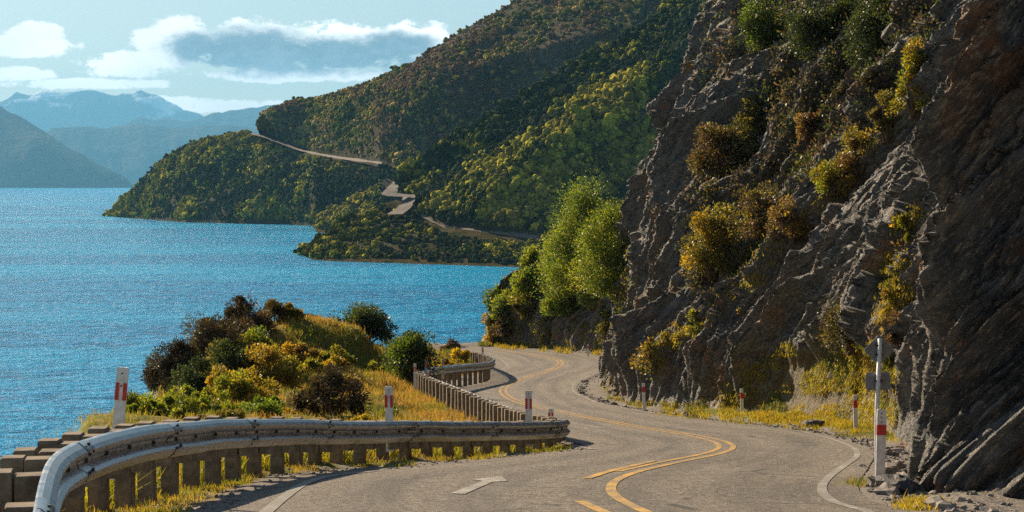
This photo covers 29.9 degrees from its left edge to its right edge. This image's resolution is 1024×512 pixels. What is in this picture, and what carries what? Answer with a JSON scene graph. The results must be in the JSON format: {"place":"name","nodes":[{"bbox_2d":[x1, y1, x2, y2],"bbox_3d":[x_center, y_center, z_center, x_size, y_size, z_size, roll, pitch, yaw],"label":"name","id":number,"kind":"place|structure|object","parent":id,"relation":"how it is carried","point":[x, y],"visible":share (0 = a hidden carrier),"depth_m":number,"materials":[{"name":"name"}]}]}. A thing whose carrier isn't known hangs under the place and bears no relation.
{"place":"outdoors","nodes":[
{"label":"outdoors","id":0,"kind":"place"},
{"bbox_2d":[0,106,133,187],"bbox_3d":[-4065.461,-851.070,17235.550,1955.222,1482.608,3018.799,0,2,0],"label":"mountain","id":1,"kind":"structure","parent":0,"point":[32,155],"depth_m":15856.50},
{"bbox_2d":[0,90,203,131],"bbox_3d":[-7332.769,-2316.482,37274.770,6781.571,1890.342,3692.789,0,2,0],"label":"mountain","id":2,"kind":"structure","parent":0,"point":[45,111],"depth_m":37247.90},
{"bbox_2d":[46,124,258,185],"bbox_3d":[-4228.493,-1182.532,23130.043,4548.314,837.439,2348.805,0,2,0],"label":"mountain","id":3,"kind":"structure","parent":0,"point":[132,154],"depth_m":22710.88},
{"bbox_2d":[124,104,279,128],"bbox_3d":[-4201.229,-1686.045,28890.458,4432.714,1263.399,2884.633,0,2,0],"label":"mountain","id":4,"kind":"structure","parent":0,"point":[247,117],"depth_m":28885.02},
{"bbox_2d":[0,0,509,115],"label":"sky","id":5,"kind":"structure","parent":0,"point":[203,57],"materials":[{"name":"blue"}]},
{"bbox_2d":[122,134,402,232],"bbox_3d":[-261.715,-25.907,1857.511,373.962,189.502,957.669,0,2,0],"label":"headland","id":6,"kind":"structure","parent":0,"point":[386,182],"depth_m":1733.92,"materials":[{"name":"green plant"}]},
{"bbox_2d":[102,129,396,229],"bbox_3d":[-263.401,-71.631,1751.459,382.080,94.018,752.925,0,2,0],"label":"headland forest","id":7,"kind":"object","parent":6,"relation":"on","point":[145,199],"visible":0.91,"depth_m":1762.72,"materials":[{"name":"green plant"}]},
{"bbox_2d":[0,188,540,458],"bbox_3d":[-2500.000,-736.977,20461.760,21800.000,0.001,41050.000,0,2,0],"label":"lake","id":8,"kind":"structure","parent":0,"point":[92,299],"depth_m":646.24,"materials":[{"name":"liquid"}]},
{"bbox_2d":[250,133,381,163],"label":"road","id":9,"kind":"structure","parent":0,"point":[332,156],"depth_m":1660.71,"materials":[{"name":"grey asphalt"}]},
{"bbox_2d":[382,182,398,192],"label":"road","id":10,"kind":"structure","parent":0,"point":[392,187],"depth_m":998.21,"materials":[{"name":"grey asphalt"}]},
{"bbox_2d":[381,192,413,197],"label":"road","id":11,"kind":"structure","parent":0,"point":[397,194],"depth_m":978.25,"materials":[{"name":"grey asphalt"}]},
{"bbox_2d":[388,195,414,213],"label":"road","id":12,"kind":"structure","parent":0,"point":[405,205],"depth_m":963.34,"materials":[{"name":"grey asphalt"}]},
{"bbox_2d":[311,200,543,266],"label":"headland","id":13,"kind":"structure","parent":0,"point":[451,231],"depth_m":896.09,"materials":[{"name":"green plant"}]},
{"bbox_2d":[293,204,581,264],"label":"headland scrub","id":14,"kind":"object","parent":13,"relation":"on","point":[319,245],"visible":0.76,"depth_m":902.09,"materials":[{"name":"green plant"}]},
{"bbox_2d":[257,0,661,170],"bbox_3d":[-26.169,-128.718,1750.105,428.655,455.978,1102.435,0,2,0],"label":"hillside","id":15,"kind":"structure","parent":0,"point":[540,51],"depth_m":1476.14,"materials":[{"name":"green plant"}]},
{"bbox_2d":[255,0,659,164],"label":"hillside scrub","id":16,"kind":"object","parent":15,"relation":"on","point":[338,102],"visible":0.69,"depth_m":1509.85,"materials":[{"name":"green plant"}]},
{"bbox_2d":[421,213,538,238],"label":"road","id":17,"kind":"structure","parent":0,"point":[423,215],"depth_m":906.81,"materials":[{"name":"grey asphalt"}]},
{"bbox_2d":[56,313,1023,511],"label":"ground","id":18,"kind":"structure","parent":0,"point":[994,501],"depth_m":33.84,"materials":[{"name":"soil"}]},
{"bbox_2d":[126,388,157,415],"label":"bush","id":19,"kind":"object","parent":18,"relation":"on","point":[134,403],"visible":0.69,"depth_m":36.00,"materials":[{"name":"green plant"}]},
{"bbox_2d":[140,352,181,396],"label":"bush","id":20,"kind":"object","parent":18,"relation":"on","point":[150,384],"visible":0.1,"depth_m":63.97,"materials":[{"name":"green plant"}]},
{"bbox_2d":[132,386,201,416],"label":"bush","id":21,"kind":"object","parent":18,"relation":"on","point":[167,402],"visible":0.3,"depth_m":37.99,"materials":[{"name":"green plant"}]},
{"bbox_2d":[143,335,200,391],"bbox_3d":[-10.223,3.299,58.243,1.934,1.815,2.134,0,2,0],"label":"bush","id":22,"kind":"object","parent":18,"relation":"on","point":[180,351],"visible":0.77,"depth_m":57.96,"materials":[{"name":"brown plant"}]},
{"bbox_2d":[154,407,194,418],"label":"bush","id":23,"kind":"object","parent":18,"relation":"on","point":[179,412],"visible":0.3,"depth_m":35.02,"materials":[{"name":"green plant"}]},
{"bbox_2d":[171,384,196,406],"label":"bush","id":24,"kind":"object","parent":18,"relation":"on","point":[189,389],"visible":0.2,"depth_m":46.09,"materials":[{"name":"green plant"}]},
{"bbox_2d":[164,355,225,394],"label":"bush","id":25,"kind":"object","parent":18,"relation":"on","point":[189,376],"visible":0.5,"depth_m":55.88,"materials":[{"name":"green plant"}]},
{"bbox_2d":[186,389,238,413],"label":"bush","id":26,"kind":"object","parent":18,"relation":"on","point":[206,400],"visible":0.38,"depth_m":42.17,"materials":[{"name":"green plant"}]},
{"bbox_2d":[180,311,248,360],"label":"bush","id":27,"kind":"object","parent":18,"relation":"on","point":[209,329],"visible":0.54,"depth_m":69.58,"materials":[{"name":"green plant"}]},
{"bbox_2d":[213,408,246,418],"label":"bush","id":28,"kind":"object","parent":18,"relation":"on","point":[240,413],"visible":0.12,"depth_m":36.92,"materials":[{"name":"green plant"}]},
{"bbox_2d":[198,337,262,378],"bbox_3d":[-9.015,3.350,60.032,2.166,1.622,1.958,1,3,34],"label":"bush","id":29,"kind":"object","parent":18,"relation":"on","point":[221,351],"visible":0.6,"depth_m":59.77,"materials":[{"name":"green plant"}]},
{"bbox_2d":[223,401,250,408],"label":"bush","id":30,"kind":"object","parent":18,"relation":"on","point":[239,404],"visible":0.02,"depth_m":44.00,"materials":[{"name":"green plant"}]},
{"bbox_2d":[201,362,280,404],"bbox_3d":[-7.380,3.597,52.146,2.259,1.379,2.453,0,2,0],"label":"bush","id":31,"kind":"object","parent":18,"relation":"on","point":[242,388],"visible":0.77,"depth_m":51.73,"materials":[{"name":"yellow plant"}]},
{"bbox_2d":[220,314,269,343],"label":"bush","id":32,"kind":"object","parent":18,"relation":"on","point":[246,327],"visible":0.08,"depth_m":75.78,"materials":[{"name":"brown plant"}]},
{"bbox_2d":[223,294,277,336],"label":"bush","id":33,"kind":"object","parent":18,"relation":"on","point":[243,307],"visible":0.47,"depth_m":83.82,"materials":[{"name":"brown plant"}]},
{"bbox_2d":[231,325,274,357],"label":"bush","id":34,"kind":"object","parent":18,"relation":"on","point":[250,336],"visible":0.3,"depth_m":69.83,"materials":[{"name":"green plant"}]},
{"bbox_2d":[238,394,284,418],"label":"bush","id":35,"kind":"object","parent":18,"relation":"on","point":[270,404],"visible":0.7,"depth_m":39.93,"materials":[{"name":"green plant"}]},
{"bbox_2d":[231,340,305,390],"bbox_3d":[-7.743,3.533,60.178,2.369,1.854,2.230,-1,2,-27],"label":"bush","id":36,"kind":"object","parent":18,"relation":"on","point":[279,369],"visible":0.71,"depth_m":59.82,"materials":[{"name":"yellow plant"}]},
{"bbox_2d":[259,297,305,323],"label":"bush","id":37,"kind":"object","parent":18,"relation":"on","point":[274,307],"visible":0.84,"depth_m":85.71,"materials":[{"name":"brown plant"}]},
{"bbox_2d":[0,350,569,511],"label":"guardrail","id":38,"kind":"object","parent":18,"relation":"on","point":[52,475],"visible":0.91,"depth_m":20.96,"materials":[{"name":"metal"}]},
{"bbox_2d":[110,367,128,479],"bbox_3d":[-3.588,1.528,17.509,0.107,1.033,0.028,5,2,-1],"label":"marker post","id":39,"kind":"object","parent":38,"relation":"attached to","point":[120,397],"visible":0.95,"depth_m":17.49,"materials":[{"name":"white plastic"}]},
{"bbox_2d":[413,364,416,387],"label":"marker post","id":40,"kind":"object","parent":38,"relation":"attached to","point":[414,372],"visible":1,"depth_m":73.87,"materials":[{"name":"white plastic"}]},
{"bbox_2d":[442,358,444,378],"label":"marker post","id":41,"kind":"object","parent":38,"relation":"attached to","point":[443,364],"visible":0.54,"depth_m":82.85,"materials":[{"name":"white plastic"}]},
{"bbox_2d":[29,411,545,509],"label":"rail weeds","id":42,"kind":"object","parent":18,"relation":"on","point":[325,457],"visible":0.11,"depth_m":25.38,"materials":[{"name":"yellow plant"}]},
{"bbox_2d":[282,407,301,414],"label":"bush","id":43,"kind":"object","parent":18,"relation":"on","point":[287,410],"visible":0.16,"depth_m":43.93,"materials":[{"name":"yellow plant"}]},
{"bbox_2d":[281,341,319,362],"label":"bush","id":44,"kind":"object","parent":18,"relation":"on","point":[299,352],"visible":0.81,"depth_m":74.15,"materials":[{"name":"yellow plant"}]},
{"bbox_2d":[294,357,335,374],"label":"bush","id":45,"kind":"object","parent":18,"relation":"on","point":[310,364],"visible":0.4,"depth_m":65.98,"materials":[{"name":"yellow plant"}]},
{"bbox_2d":[85,443,571,511],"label":"verge grass","id":46,"kind":"structure","parent":18,"relation":"on","point":[205,488],"depth_m":20.44,"materials":[{"name":"yellow plant"}]},
{"bbox_2d":[286,362,372,415],"bbox_3d":[-3.920,3.059,42.050,1.620,1.414,1.746,-2,3,-43],"label":"bush","id":47,"kind":"object","parent":18,"relation":"on","point":[329,383],"visible":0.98,"depth_m":41.95,"materials":[{"name":"green plant"}]},
{"bbox_2d":[319,344,357,371],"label":"bush","id":48,"kind":"object","parent":18,"relation":"on","point":[342,358],"visible":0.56,"depth_m":73.92,"materials":[{"name":"yellow plant"}]},
{"bbox_2d":[350,413,376,420],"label":"bush","id":49,"kind":"object","parent":18,"relation":"on","point":[362,417],"visible":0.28,"depth_m":40.08,"materials":[{"name":"yellow plant"}]},
{"bbox_2d":[329,301,399,344],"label":"bush","id":50,"kind":"object","parent":18,"relation":"on","point":[365,316],"visible":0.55,"depth_m":91.85,"materials":[{"name":"green plant"}]},
{"bbox_2d":[362,359,389,372],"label":"bush","id":51,"kind":"object","parent":18,"relation":"on","point":[372,364],"visible":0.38,"depth_m":84.06,"materials":[{"name":"yellow plant"}]},
{"bbox_2d":[385,386,393,451],"bbox_3d":[-1.833,2.434,28.666,0.123,0.980,0.028,-1,2,7],"label":"marker post","id":52,"kind":"object","parent":18,"relation":"on","point":[388,403],"visible":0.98,"depth_m":28.65,"materials":[{"name":"white plastic"}]},
{"bbox_2d":[381,405,401,417],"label":"bush","id":53,"kind":"object","parent":18,"relation":"on","point":[395,408],"visible":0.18,"depth_m":58.19,"materials":[{"name":"green plant"}]},
{"bbox_2d":[378,328,444,382],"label":"bush","id":54,"kind":"object","parent":18,"relation":"on","point":[404,353],"visible":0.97,"depth_m":78.90,"materials":[{"name":"green plant"}]},
{"bbox_2d":[435,357,456,379],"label":"bush","id":55,"kind":"object","parent":18,"relation":"on","point":[448,362],"visible":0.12,"depth_m":95.94,"materials":[{"name":"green plant"}]},
{"bbox_2d":[439,338,461,350],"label":"bush","id":56,"kind":"object","parent":18,"relation":"on","point":[450,345],"visible":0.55,"depth_m":125.14,"materials":[{"name":"brown plant"}]},
{"bbox_2d":[450,347,470,363],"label":"bush","id":57,"kind":"object","parent":18,"relation":"on","point":[462,356],"visible":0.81,"depth_m":106.14,"materials":[{"name":"yellow plant"}]},
{"bbox_2d":[480,307,500,343],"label":"bush","id":58,"kind":"object","parent":18,"relation":"on","point":[488,321],"visible":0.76,"depth_m":140.23,"materials":[{"name":"yellow plant"}]},
{"bbox_2d":[525,390,531,446],"bbox_3d":[0.306,2.981,35.198,0.123,1.032,0.029,0,2,7],"label":"marker post","id":59,"kind":"object","parent":18,"relation":"on","point":[528,405],"visible":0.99,"depth_m":35.18,"materials":[{"name":"white plastic"}]},
{"bbox_2d":[548,408,553,416],"bbox_3d":[0.811,3.574,40.459,0.112,0.728,0.028,2,2,5],"label":"marker post","id":60,"kind":"object","parent":18,"relation":"on","point":[550,412],"visible":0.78,"depth_m":40.44,"materials":[{"name":"white plastic"}]},
{"bbox_2d":[147,348,1012,511],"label":"rubble","id":61,"kind":"object","parent":18,"relation":"on","point":[938,501],"visible":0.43,"depth_m":21.75,"materials":[{"name":"grey stone"}]},
{"bbox_2d":[642,383,645,408],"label":"marker post","id":62,"kind":"object","parent":18,"relation":"on","point":[643,395],"visible":0.96,"depth_m":67.64,"materials":[{"name":"white plastic"}]},
{"bbox_2d":[477,126,960,511],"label":"ledge grass","id":63,"kind":"structure","parent":18,"relation":"on","point":[765,417],"depth_m":56.01,"materials":[{"name":"yellow plant"}]},
{"bbox_2d":[740,389,743,411],"bbox_3d":[7.111,4.624,59.356,0.104,1.054,0.037,-2,2,-4],"label":"marker post","id":64,"kind":"object","parent":18,"relation":"on","point":[741,401],"visible":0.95,"depth_m":59.34,"materials":[{"name":"white plastic"}]},
{"bbox_2d":[801,419,824,426],"bbox_3d":[7.998,4.537,51.357,0.600,0.336,0.500,-1,2,-29],"label":"boulder","id":65,"kind":"object","parent":18,"relation":"on","point":[811,422],"visible":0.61,"depth_m":51.21,"materials":[{"name":"grey stone"}]},
{"bbox_2d":[853,395,857,428],"bbox_3d":[8.305,3.889,46.413,0.104,1.075,0.037,-2,2,-2],"label":"marker post","id":66,"kind":"object","parent":18,"relation":"on","point":[855,412],"visible":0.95,"depth_m":46.40,"materials":[{"name":"white plastic"}]},
{"bbox_2d":[865,335,893,475],"bbox_3d":[4.372,1.935,22.873,0.352,1.982,0.082,0,2,0],"label":"road sign","id":67,"kind":"object","parent":18,"relation":"on","point":[879,349],"visible":0.91,"depth_m":22.86,"materials":[{"name":"grey metal"}]},
{"bbox_2d":[875,409,886,475],"bbox_3d":[4.383,2.298,22.813,0.114,0.960,0.037,1,2,0],"label":"marker post","id":68,"kind":"object","parent":18,"relation":"on","point":[881,426],"visible":0.96,"depth_m":22.80,"materials":[{"name":"white plastic"}]},
{"bbox_2d":[874,474,925,494],"bbox_3d":[3.901,2.348,19.259,0.488,0.289,0.677,15,-7,35],"label":"boulder","id":69,"kind":"object","parent":18,"relation":"on","point":[906,484],"visible":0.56,"depth_m":19.06,"materials":[{"name":"grey stone"}]},
{"bbox_2d":[399,1,703,236],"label":"hillside","id":70,"kind":"structure","parent":0,"point":[524,230],"depth_m":926.80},
{"bbox_2d":[393,0,706,232],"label":"hillside forest","id":71,"kind":"object","parent":70,"relation":"on","point":[488,153],"visible":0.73,"depth_m":949.45,"materials":[{"name":"green plant"}]},
{"bbox_2d":[222,347,910,511],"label":"road","id":72,"kind":"structure","parent":0,"point":[630,460],"depth_m":23.66,"materials":[{"name":"grey asphalt"}]},
{"bbox_2d":[486,0,1023,499],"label":"cliff","id":73,"kind":"structure","parent":0,"point":[952,156],"depth_m":56.73,"materials":[{"name":"grey stone"}]},
{"bbox_2d":[480,284,505,318],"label":"bush","id":74,"kind":"object","parent":73,"relation":"on","point":[496,292],"visible":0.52,"depth_m":140.27,"materials":[{"name":"green plant"}]},
{"bbox_2d":[489,305,514,336],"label":"bush","id":75,"kind":"object","parent":73,"relation":"on","point":[499,325],"visible":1,"depth_m":138.71,"materials":[{"name":"green plant"}]},
{"bbox_2d":[489,289,516,319],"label":"bush","id":76,"kind":"object","parent":73,"relation":"on","point":[502,301],"visible":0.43,"depth_m":138.78,"materials":[{"name":"green plant"}]},
{"bbox_2d":[511,282,540,320],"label":"bush","id":77,"kind":"object","parent":73,"relation":"on","point":[524,314],"visible":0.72,"depth_m":136.91,"materials":[{"name":"green plant"}]},
{"bbox_2d":[507,263,546,305],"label":"bush","id":78,"kind":"object","parent":73,"relation":"on","point":[523,280],"visible":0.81,"depth_m":136.21,"materials":[{"name":"green plant"}]},
{"bbox_2d":[513,244,541,289],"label":"bush","id":79,"kind":"object","parent":73,"relation":"on","point":[528,257],"visible":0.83,"depth_m":137.00,"materials":[{"name":"green plant"}]},
{"bbox_2d":[536,314,554,346],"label":"bush","id":80,"kind":"object","parent":73,"relation":"on","point":[548,331],"visible":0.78,"depth_m":135.04,"materials":[{"name":"green plant"}]},
{"bbox_2d":[536,237,576,287],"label":"tree","id":81,"kind":"object","parent":73,"relation":"on","point":[545,258],"visible":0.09,"depth_m":134.55,"materials":[{"name":"green plant"}]},
{"bbox_2d":[539,278,581,317],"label":"bush","id":82,"kind":"object","parent":73,"relation":"on","point":[563,307],"visible":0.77,"depth_m":131.78,"materials":[{"name":"green plant"}]},
{"bbox_2d":[486,228,637,345],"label":"cliff scrub","id":83,"kind":"object","parent":73,"relation":"on","point":[626,277],"visible":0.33,"depth_m":87.27,"materials":[{"name":"green plant"}]},
{"bbox_2d":[529,168,612,302],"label":"tree","id":84,"kind":"object","parent":73,"relation":"on","point":[560,245],"visible":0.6,"depth_m":130.20,"materials":[{"name":"green plant"}]},
{"bbox_2d":[575,251,609,306],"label":"bush","id":85,"kind":"object","parent":73,"relation":"on","point":[587,296],"visible":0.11,"depth_m":128.63,"materials":[{"name":"green plant"}]},
{"bbox_2d":[564,197,628,300],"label":"tree","id":86,"kind":"object","parent":73,"relation":"on","point":[605,272],"visible":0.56,"depth_m":85.61,"materials":[{"name":"green plant"}]},
{"bbox_2d":[594,304,611,337],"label":"bush","id":87,"kind":"object","parent":73,"relation":"on","point":[602,312],"visible":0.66,"depth_m":126.59,"materials":[{"name":"green plant"}]},
{"bbox_2d":[628,336,668,370],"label":"bush","id":88,"kind":"object","parent":73,"relation":"on","point":[647,352],"visible":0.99,"depth_m":68.06,"materials":[{"name":"yellow plant"}]},
{"bbox_2d":[683,309,702,336],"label":"bush","id":89,"kind":"object","parent":73,"relation":"on","point":[692,313],"visible":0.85,"depth_m":65.64,"materials":[{"name":"yellow plant"}]},
{"bbox_2d":[678,200,746,281],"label":"bush","id":90,"kind":"object","parent":73,"relation":"on","point":[705,260],"visible":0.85,"depth_m":67.19,"materials":[{"name":"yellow plant"}]},
{"bbox_2d":[686,122,747,183],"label":"bush","id":91,"kind":"object","parent":73,"relation":"on","point":[717,144],"visible":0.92,"depth_m":74.55,"materials":[{"name":"brown plant"}]},
{"bbox_2d":[725,95,767,160],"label":"bush","id":92,"kind":"object","parent":73,"relation":"on","point":[751,117],"visible":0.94,"depth_m":74.27,"materials":[{"name":"green plant"}]},
{"bbox_2d":[722,180,778,239],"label":"bush","id":93,"kind":"object","parent":73,"relation":"on","point":[751,215],"visible":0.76,"depth_m":65.29,"materials":[{"name":"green plant"}]},
{"bbox_2d":[731,0,792,50],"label":"bush","id":94,"kind":"object","parent":73,"relation":"on","point":[759,33],"visible":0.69,"depth_m":76.64,"materials":[{"name":"green plant"}]},
{"bbox_2d":[629,113,926,381],"bbox_3d":[9.270,0.176,57.717,5.960,9.452,27.735,0,2,-9],"label":"ledge scrub","id":95,"kind":"object","parent":73,"relation":"on","point":[899,246],"visible":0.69,"depth_m":47.64,"materials":[{"name":"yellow plant"}]},
{"bbox_2d":[764,194,812,244],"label":"bush","id":96,"kind":"object","parent":73,"relation":"on","point":[785,214],"visible":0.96,"depth_m":60.75,"materials":[{"name":"yellow plant"}]},
{"bbox_2d":[793,110,824,141],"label":"bush","id":97,"kind":"object","parent":73,"relation":"on","point":[807,123],"visible":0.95,"depth_m":68.69,"materials":[{"name":"brown plant"}]},
{"bbox_2d":[672,0,946,301],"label":"cliff scrub","id":98,"kind":"object","parent":73,"relation":"on","point":[807,160],"visible":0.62,"depth_m":68.97,"materials":[{"name":"green plant"}]},
{"bbox_2d":[778,0,860,61],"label":"bush","id":99,"kind":"object","parent":73,"relation":"on","point":[806,28],"visible":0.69,"depth_m":71.64,"materials":[{"name":"green plant"}]},
{"bbox_2d":[827,370,834,379],"bbox_3d":[9.286,3.422,55.138,0.457,0.262,0.663,11,-19,-21],"label":"boulder","id":100,"kind":"object","parent":73,"relation":"on","point":[829,374],"visible":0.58,"depth_m":55.04,"materials":[{"name":"grey stone"}]},
{"bbox_2d":[808,159,856,195],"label":"bush","id":101,"kind":"object","parent":73,"relation":"on","point":[827,175],"visible":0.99,"depth_m":59.80,"materials":[{"name":"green plant"}]},
{"bbox_2d":[815,293,856,355],"bbox_3d":[9.167,1.745,51.731,2.102,1.883,1.669,0,2,0],"label":"bush","id":102,"kind":"object","parent":73,"relation":"on","point":[848,345],"visible":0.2,"depth_m":51.61,"materials":[{"name":"green plant"}]},
{"bbox_2d":[832,126,876,174],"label":"bush","id":103,"kind":"object","parent":73,"relation":"on","point":[853,144],"visible":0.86,"depth_m":59.53,"materials":[{"name":"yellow plant"}]},
{"bbox_2d":[838,0,892,68],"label":"bush","id":104,"kind":"object","parent":73,"relation":"on","point":[871,26],"visible":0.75,"depth_m":66.57,"materials":[{"name":"green plant"}]},
{"bbox_2d":[866,87,901,143],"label":"bush","id":105,"kind":"object","parent":73,"relation":"on","point":[882,124],"visible":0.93,"depth_m":58.44,"materials":[{"name":"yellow plant"}]},
{"bbox_2d":[878,258,895,289],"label":"bush","id":106,"kind":"object","parent":73,"relation":"on","point":[881,283],"visible":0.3,"depth_m":46.97,"materials":[{"name":"yellow plant"}]},
{"bbox_2d":[880,275,899,307],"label":"bush","id":107,"kind":"object","parent":73,"relation":"on","point":[885,295],"visible":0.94,"depth_m":43.94,"materials":[{"name":"yellow plant"}]},
{"bbox_2d":[884,309,901,349],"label":"bush","id":108,"kind":"object","parent":73,"relation":"on","point":[891,338],"visible":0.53,"depth_m":42.29,"materials":[{"name":"brown plant"}]},
{"bbox_2d":[889,212,915,249],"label":"bush","id":109,"kind":"object","parent":73,"relation":"on","point":[906,234],"visible":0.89,"depth_m":46.08,"materials":[{"name":"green plant"}]},
{"bbox_2d":[889,36,929,119],"bbox_3d":[12.005,-5.340,57.247,1.346,2.556,1.138,-2,3,-35],"label":"bush","id":110,"kind":"object","parent":73,"relation":"on","point":[909,62],"visible":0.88,"depth_m":57.19,"materials":[{"name":"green plant"}]}
]}

